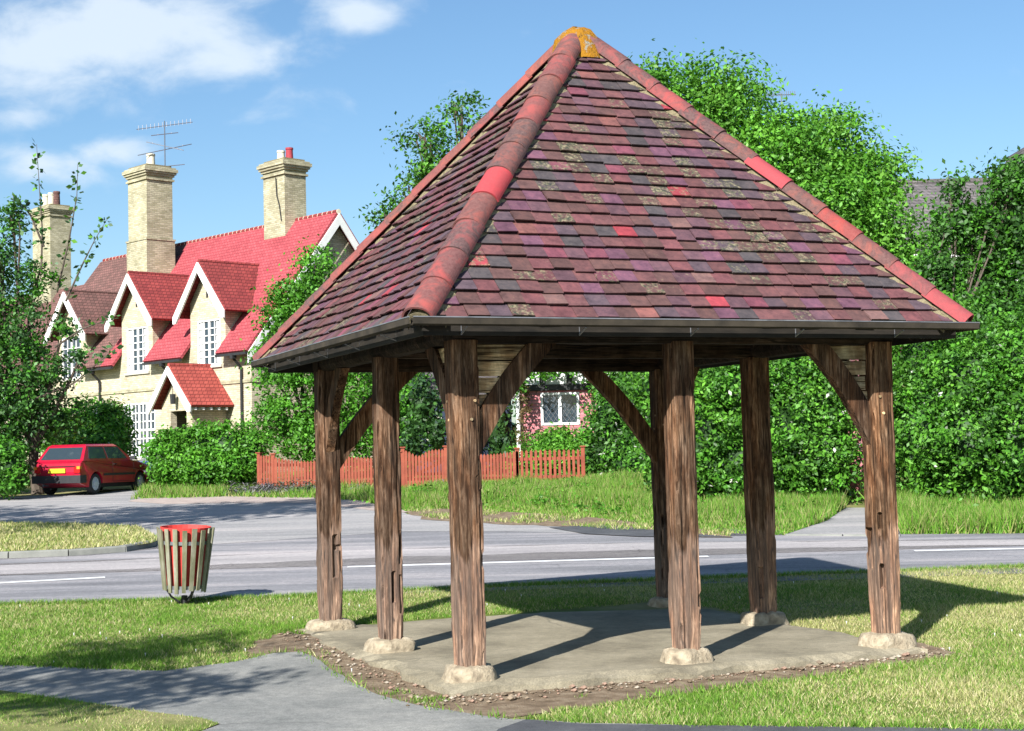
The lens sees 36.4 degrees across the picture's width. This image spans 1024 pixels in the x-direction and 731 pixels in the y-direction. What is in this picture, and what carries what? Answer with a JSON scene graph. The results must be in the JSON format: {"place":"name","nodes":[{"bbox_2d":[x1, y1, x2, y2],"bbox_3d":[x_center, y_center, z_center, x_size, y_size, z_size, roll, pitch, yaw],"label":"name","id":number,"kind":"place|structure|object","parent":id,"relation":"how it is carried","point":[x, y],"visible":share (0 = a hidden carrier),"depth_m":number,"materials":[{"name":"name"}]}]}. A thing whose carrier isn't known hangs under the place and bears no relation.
{"place":"outdoors","nodes":[
{"label":"outdoors","id":0,"kind":"place"},
{"bbox_2d":[0,520,157,550],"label":"grass island","id":1,"kind":"structure","parent":0,"point":[71,535],"depth_m":26.99,"materials":[{"name":"green plant"}]},
{"bbox_2d":[0,489,578,545],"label":"side road","id":2,"kind":"structure","parent":0,"point":[239,522],"depth_m":32.91,"materials":[{"name":"grey asphalt"}]},
{"bbox_2d":[32,444,151,494],"bbox_3d":[-11.860,2.933,44.264,1.840,1.378,3.850,-2,-3,17],"label":"parked car","id":3,"kind":"object","parent":2,"relation":"on","point":[93,468],"visible":0.98,"depth_m":42.91,"materials":[{"name":"red paint"}]},
{"bbox_2d":[0,652,1014,730],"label":"path","id":4,"kind":"structure","parent":0,"point":[288,691],"depth_m":11.59,"materials":[{"name":"grey asphalt"}]},
{"bbox_2d":[497,719,1023,730],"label":"resurfaced path","id":5,"kind":"structure","parent":4,"relation":"on","point":[530,725],"depth_m":9.76,"materials":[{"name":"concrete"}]},
{"bbox_2d":[0,521,1023,602],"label":"road","id":6,"kind":"structure","parent":0,"point":[235,581],"depth_m":21.19,"materials":[{"name":"grey asphalt"}]},
{"bbox_2d":[0,577,104,582],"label":"road marking","id":7,"kind":"object","parent":6,"relation":"on","point":[52,579],"visible":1,"depth_m":21.02,"materials":[{"name":"paint"}]},
{"bbox_2d":[0,540,156,557],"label":"kerb","id":8,"kind":"structure","parent":6,"relation":"on","point":[70,552],"depth_m":24.46,"materials":[{"name":"concrete"}]},
{"bbox_2d":[0,539,1023,574],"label":"worn lane","id":9,"kind":"structure","parent":6,"relation":"on","point":[490,553],"depth_m":22.99,"materials":[{"name":"grey asphalt"}]},
{"bbox_2d":[348,556,708,566],"bbox_3d":[0.241,2.759,21.918,5.096,0.016,0.170,-1,-3,-3],"label":"road marking","id":10,"kind":"object","parent":6,"relation":"on","point":[525,561],"visible":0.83,"depth_m":21.92,"materials":[{"name":"paint"}]},
{"bbox_2d":[785,534,900,536],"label":"path kerb","id":11,"kind":"structure","parent":6,"relation":"on","point":[827,535],"depth_m":24.70,"materials":[{"name":"concrete"}]},
{"bbox_2d":[914,548,1023,550],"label":"road marking","id":12,"kind":"object","parent":6,"relation":"on","point":[969,549],"visible":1,"depth_m":22.11,"materials":[{"name":"paint"}]},
{"bbox_2d":[0,467,1023,730],"bbox_3d":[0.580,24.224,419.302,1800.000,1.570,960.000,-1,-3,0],"label":"ground","id":13,"kind":"structure","parent":0,"point":[642,605],"depth_m":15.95,"materials":[{"name":"green plant"}]},
{"bbox_2d":[0,435,40,499],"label":"clipped hedge","id":14,"kind":"object","parent":13,"relation":"on","point":[14,467],"visible":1,"depth_m":41.02,"materials":[{"name":"green plant"}]},
{"bbox_2d":[1,191,82,460],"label":"brick cottage","id":15,"kind":"structure","parent":13,"relation":"on","point":[56,235],"depth_m":83.39,"materials":[{"name":"beige brick"}]},
{"bbox_2d":[0,138,123,494],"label":"young tree","id":16,"kind":"object","parent":13,"relation":"on","point":[23,410],"visible":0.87,"depth_m":43.55,"materials":[{"name":"green plant"}]},
{"bbox_2d":[39,392,141,458],"bbox_3d":[-13.486,2.249,49.420,3.783,2.965,3.690,-2,-3,17],"label":"round bush","id":17,"kind":"object","parent":13,"relation":"on","point":[111,422],"visible":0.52,"depth_m":49.19,"materials":[{"name":"green plant"}]},
{"bbox_2d":[0,690,218,730],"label":"grass patch","id":18,"kind":"object","parent":13,"relation":"on","point":[173,721],"visible":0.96,"depth_m":10.62,"materials":[{"name":"green plant"}]},
{"bbox_2d":[138,452,153,482],"bbox_3d":[-10.152,3.003,48.429,1.840,1.378,3.850,-2,-3,18],"label":"parked car","id":19,"kind":"object","parent":13,"relation":"on","point":[141,460],"visible":0.01,"depth_m":46.94,"materials":[{"name":"blue paint"}]},
{"bbox_2d":[156,525,214,603],"bbox_3d":[-3.772,2.330,17.953,0.661,0.942,0.662,1,-1,-20],"label":"litter bin","id":20,"kind":"object","parent":13,"relation":"on","point":[185,551],"visible":0.96,"depth_m":17.74,"materials":[{"name":"brown wood"}]},
{"bbox_2d":[17,147,372,472],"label":"brick cottage","id":21,"kind":"structure","parent":13,"relation":"on","point":[180,328],"depth_m":59.79,"materials":[{"name":"beige tile"}]},
{"bbox_2d":[61,336,81,381],"bbox_3d":[-18.312,-0.265,64.649,0.142,1.840,1.840,2,-4,-44],"label":"window","id":22,"kind":"structure","parent":21,"relation":"in","point":[68,344],"depth_m":64.82,"materials":[{"name":"white paint"}]},
{"bbox_2d":[124,326,149,375],"bbox_3d":[-14.631,-0.576,60.799,0.142,1.860,1.860,2,-4,-44],"label":"window","id":23,"kind":"structure","parent":21,"relation":"in","point":[137,337],"depth_m":60.83,"materials":[{"name":"white paint"}]},
{"bbox_2d":[123,402,154,459],"bbox_3d":[-14.525,2.565,60.592,0.142,2.220,2.670,2,-4,-44],"label":"window","id":24,"kind":"structure","parent":21,"relation":"in","point":[148,420],"depth_m":60.54,"materials":[{"name":"white paint"}]},
{"bbox_2d":[137,119,191,165],"bbox_3d":[-14.366,-9.168,64.409,2.303,2.078,0.610,-1,-3,-5],"label":"aerial","id":25,"kind":"object","parent":21,"relation":"on","point":[166,125],"visible":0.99,"depth_m":64.41,"materials":[{"name":"metal"}]},
{"bbox_2d":[197,318,222,367],"bbox_3d":[-11.127,-0.799,57.120,0.142,1.790,1.790,2,-4,-44],"label":"window","id":26,"kind":"structure","parent":21,"relation":"in","point":[208,331],"depth_m":57.15,"materials":[{"name":"white paint"}]},
{"bbox_2d":[135,416,278,487],"bbox_3d":[-8.672,2.590,44.301,4.125,2.358,2.731,-1,-3,0],"label":"laurel hedge","id":27,"kind":"object","parent":13,"relation":"on","point":[203,454],"visible":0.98,"depth_m":43.96,"materials":[{"name":"green plant"}]},
{"bbox_2d":[130,477,406,509],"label":"long grass","id":28,"kind":"structure","parent":13,"relation":"on","point":[151,490],"depth_m":40.55,"materials":[{"name":"green plant"}]},
{"bbox_2d":[131,496,405,511],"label":"gravel verge","id":29,"kind":"structure","parent":13,"relation":"on","point":[358,504],"depth_m":38.25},
{"bbox_2d":[220,475,373,495],"bbox_3d":[-5.215,3.447,40.828,5.013,1.223,1.508,-1,-3,0],"label":"lavender clump","id":30,"kind":"object","parent":13,"relation":"on","point":[257,487],"visible":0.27,"depth_m":40.76,"materials":[{"name":"green plant"}]},
{"bbox_2d":[255,451,401,487],"bbox_3d":[-4.953,2.842,41.984,4.016,1.090,0.352,-2,-3,5],"label":"picket fence","id":31,"kind":"object","parent":13,"relation":"on","point":[283,466],"visible":0.48,"depth_m":41.92,"materials":[{"name":"red paint"}]},
{"bbox_2d":[400,446,446,486],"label":"garden gate","id":32,"kind":"structure","parent":31,"relation":"attached to","point":[406,476],"depth_m":41.87,"materials":[{"name":"red paint"}]},
{"bbox_2d":[232,234,436,478],"bbox_3d":[-4.872,-0.094,50.013,7.884,7.976,4.490,1,-4,-38],"label":"climbing tree","id":33,"kind":"object","parent":13,"relation":"on","point":[303,289],"visible":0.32,"depth_m":48.75,"materials":[{"name":"green plant"}]},
{"bbox_2d":[353,89,490,234],"bbox_3d":[-0.911,-1.956,58.572,8.604,17.058,6.117,-3,-3,23],"label":"broadleaf tree","id":34,"kind":"object","parent":13,"relation":"on","point":[426,167],"visible":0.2,"depth_m":58.34,"materials":[{"name":"green plant"}]},
{"bbox_2d":[353,373,525,474],"bbox_3d":[-2.224,1.009,53.056,5.714,6.294,13.571,-1,-3,-13],"label":"dark conifer","id":35,"kind":"object","parent":13,"relation":"on","point":[422,407],"visible":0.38,"depth_m":47.12,"materials":[{"name":"green plant"}]},
{"bbox_2d":[409,373,515,472],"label":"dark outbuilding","id":36,"kind":"structure","parent":13,"relation":"on","point":[433,385],"depth_m":49.97,"materials":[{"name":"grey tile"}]},
{"bbox_2d":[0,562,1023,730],"bbox_3d":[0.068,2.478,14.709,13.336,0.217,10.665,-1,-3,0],"label":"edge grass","id":37,"kind":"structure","parent":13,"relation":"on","point":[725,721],"depth_m":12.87,"materials":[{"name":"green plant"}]},
{"bbox_2d":[512,415,516,445],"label":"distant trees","id":38,"kind":"object","parent":13,"relation":"on","point":[514,434],"depth_m":93.66,"materials":[{"name":"green plant"}]},
{"bbox_2d":[20,581,1023,670],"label":"daisies","id":39,"kind":"object","parent":13,"relation":"on","point":[487,603],"visible":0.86,"depth_m":15.25,"materials":[{"name":"plant"}]},
{"bbox_2d":[480,446,585,481],"bbox_3d":[0.128,2.731,41.913,3.731,1.061,0.160,-1,-3,0],"label":"picket fence","id":40,"kind":"object","parent":13,"relation":"on","point":[515,459],"visible":0.52,"depth_m":41.87,"materials":[{"name":"red paint"}]},
{"bbox_2d":[502,418,601,474],"bbox_3d":[1.284,2.680,45.580,3.554,2.284,2.862,-1,-3,0],"label":"round bush","id":41,"kind":"object","parent":13,"relation":"on","point":[560,439],"visible":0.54,"depth_m":45.32,"materials":[{"name":"green plant"}]},
{"bbox_2d":[406,509,730,536],"bbox_3d":[0.847,2.902,29.034,2.382,0.262,9.987,1,-4,-39],"label":"dirt edge","id":42,"kind":"object","parent":13,"relation":"on","point":[507,515],"visible":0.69,"depth_m":29.47,"materials":[{"name":"soil"}]},
{"bbox_2d":[412,506,731,535],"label":"verge edge grass","id":43,"kind":"structure","parent":42,"relation":"on","point":[647,525],"depth_m":29.03,"materials":[{"name":"green plant"}]},
{"bbox_2d":[550,525,727,536],"bbox_3d":[1.949,2.794,26.138,1.305,0.094,3.858,1,-4,-31],"label":"dark patch","id":44,"kind":"object","parent":42,"relation":"on","point":[585,529],"visible":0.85,"depth_m":26.44,"materials":[{"name":"grey asphalt"}]},
{"bbox_2d":[248,634,949,717],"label":"bare soil","id":45,"kind":"structure","parent":13,"relation":"on","point":[522,706],"depth_m":11.66,"materials":[{"name":"brown soil"}]},
{"bbox_2d":[278,630,1006,707],"bbox_3d":[0.905,2.480,13.844,5.179,0.094,4.945,0,-3,-21],"label":"rubble","id":46,"kind":"object","parent":45,"relation":"on","point":[512,696],"visible":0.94,"depth_m":11.92,"materials":[{"name":"stone"}]},
{"bbox_2d":[570,372,648,476],"bbox_3d":[4.044,0.909,46.126,4.314,6.164,5.914,-3,-3,24],"label":"bush","id":47,"kind":"object","parent":13,"relation":"on","point":[607,445],"visible":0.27,"depth_m":44.57,"materials":[{"name":"green plant"}]},
{"bbox_2d":[300,609,927,696],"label":"concrete floor","id":48,"kind":"structure","parent":13,"relation":"on","point":[544,650],"depth_m":13.18,"materials":[{"name":"grey concrete"}]},
{"bbox_2d":[251,26,979,683],"bbox_3d":[0.611,-0.284,14.321,4.983,5.741,5.188,0,-3,-22],"label":"timber shelter","id":49,"kind":"object","parent":48,"relation":"on","point":[589,204],"visible":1,"depth_m":12.96,"materials":[{"name":"brown wood"}]},
{"bbox_2d":[516,360,778,461],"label":"red brick cottage","id":50,"kind":"structure","parent":13,"relation":"on","point":[554,400],"depth_m":48.99,"materials":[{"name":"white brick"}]},
{"bbox_2d":[512,383,532,443],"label":"climbing plant","id":51,"kind":"object","parent":50,"relation":"attached to","point":[525,407],"visible":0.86,"depth_m":48.34,"materials":[{"name":"green plant"}]},
{"bbox_2d":[510,372,600,403],"bbox_3d":[1.401,0.533,48.282,3.618,1.800,2.048,-1,-3,0],"label":"climbing plant","id":52,"kind":"object","parent":50,"relation":"attached to","point":[545,376],"visible":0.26,"depth_m":48.13,"materials":[{"name":"green plant"}]},
{"bbox_2d":[540,392,579,424],"bbox_3d":[1.511,1.360,49.005,1.212,1.022,0.075,-1,-3,0],"label":"window","id":53,"kind":"structure","parent":50,"relation":"in","point":[554,406],"depth_m":49.02,"materials":[{"name":"white paint"}]},
{"bbox_2d":[614,356,863,502],"bbox_3d":[4.694,1.204,33.256,6.502,4.684,4.296,-3,-4,32],"label":"tall hedge","id":54,"kind":"object","parent":13,"relation":"on","point":[813,448],"visible":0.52,"depth_m":32.15,"materials":[{"name":"green plant"}]},
{"bbox_2d":[628,38,968,278],"bbox_3d":[7.790,-2.997,43.673,10.598,12.721,6.175,-1,-3,0],"label":"broadleaf tree","id":55,"kind":"object","parent":13,"relation":"on","point":[844,181],"visible":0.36,"depth_m":43.17,"materials":[{"name":"green plant"}]},
{"bbox_2d":[842,419,863,499],"bbox_3d":[7.384,2.008,33.430,0.540,1.930,0.540,-1,-3,0],"label":"hedge","id":56,"kind":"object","parent":13,"relation":"on","point":[855,485],"depth_m":33.20,"materials":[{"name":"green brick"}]},
{"bbox_2d":[854,281,1023,501],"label":"tall hedge","id":57,"kind":"object","parent":13,"relation":"on","point":[958,406],"visible":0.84,"depth_m":30.14,"materials":[{"name":"green plant"}]},
{"bbox_2d":[900,146,1023,349],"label":"overhanging tree","id":58,"kind":"object","parent":13,"relation":"on","point":[986,243],"visible":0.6,"depth_m":36.79,"materials":[{"name":"green plant"}]},
{"bbox_2d":[0,0,1023,422],"label":"sky","id":59,"kind":"structure","parent":0,"point":[253,79],"materials":[{"name":"blue"}]},
{"bbox_2d":[353,466,849,534],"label":"long grass","id":60,"kind":"structure","parent":0,"point":[717,512],"depth_m":32.29,"materials":[{"name":"green plant"}]},
{"bbox_2d":[767,91,795,111],"bbox_3d":[10.187,-8.276,58.534,1.151,4.156,0.049,-1,-3,-9],"label":"aerial","id":61,"kind":"object","parent":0,"point":[784,94],"visible":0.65,"depth_m":58.64,"materials":[{"name":"metal"}]},
{"bbox_2d":[788,508,865,534],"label":"entrance path","id":62,"kind":"structure","parent":0,"point":[848,521],"depth_m":26.66,"materials":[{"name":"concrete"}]},
{"bbox_2d":[849,148,1023,375],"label":"grey roofed house","id":63,"kind":"structure","parent":0,"point":[931,187],"depth_m":55.44,"materials":[{"name":"pink brick"}]},
{"bbox_2d":[849,479,1023,533],"bbox_3d":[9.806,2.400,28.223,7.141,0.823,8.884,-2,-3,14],"label":"long grass","id":64,"kind":"structure","parent":0,"point":[917,515],"depth_m":25.02,"materials":[{"name":"green plant"}]}
]}

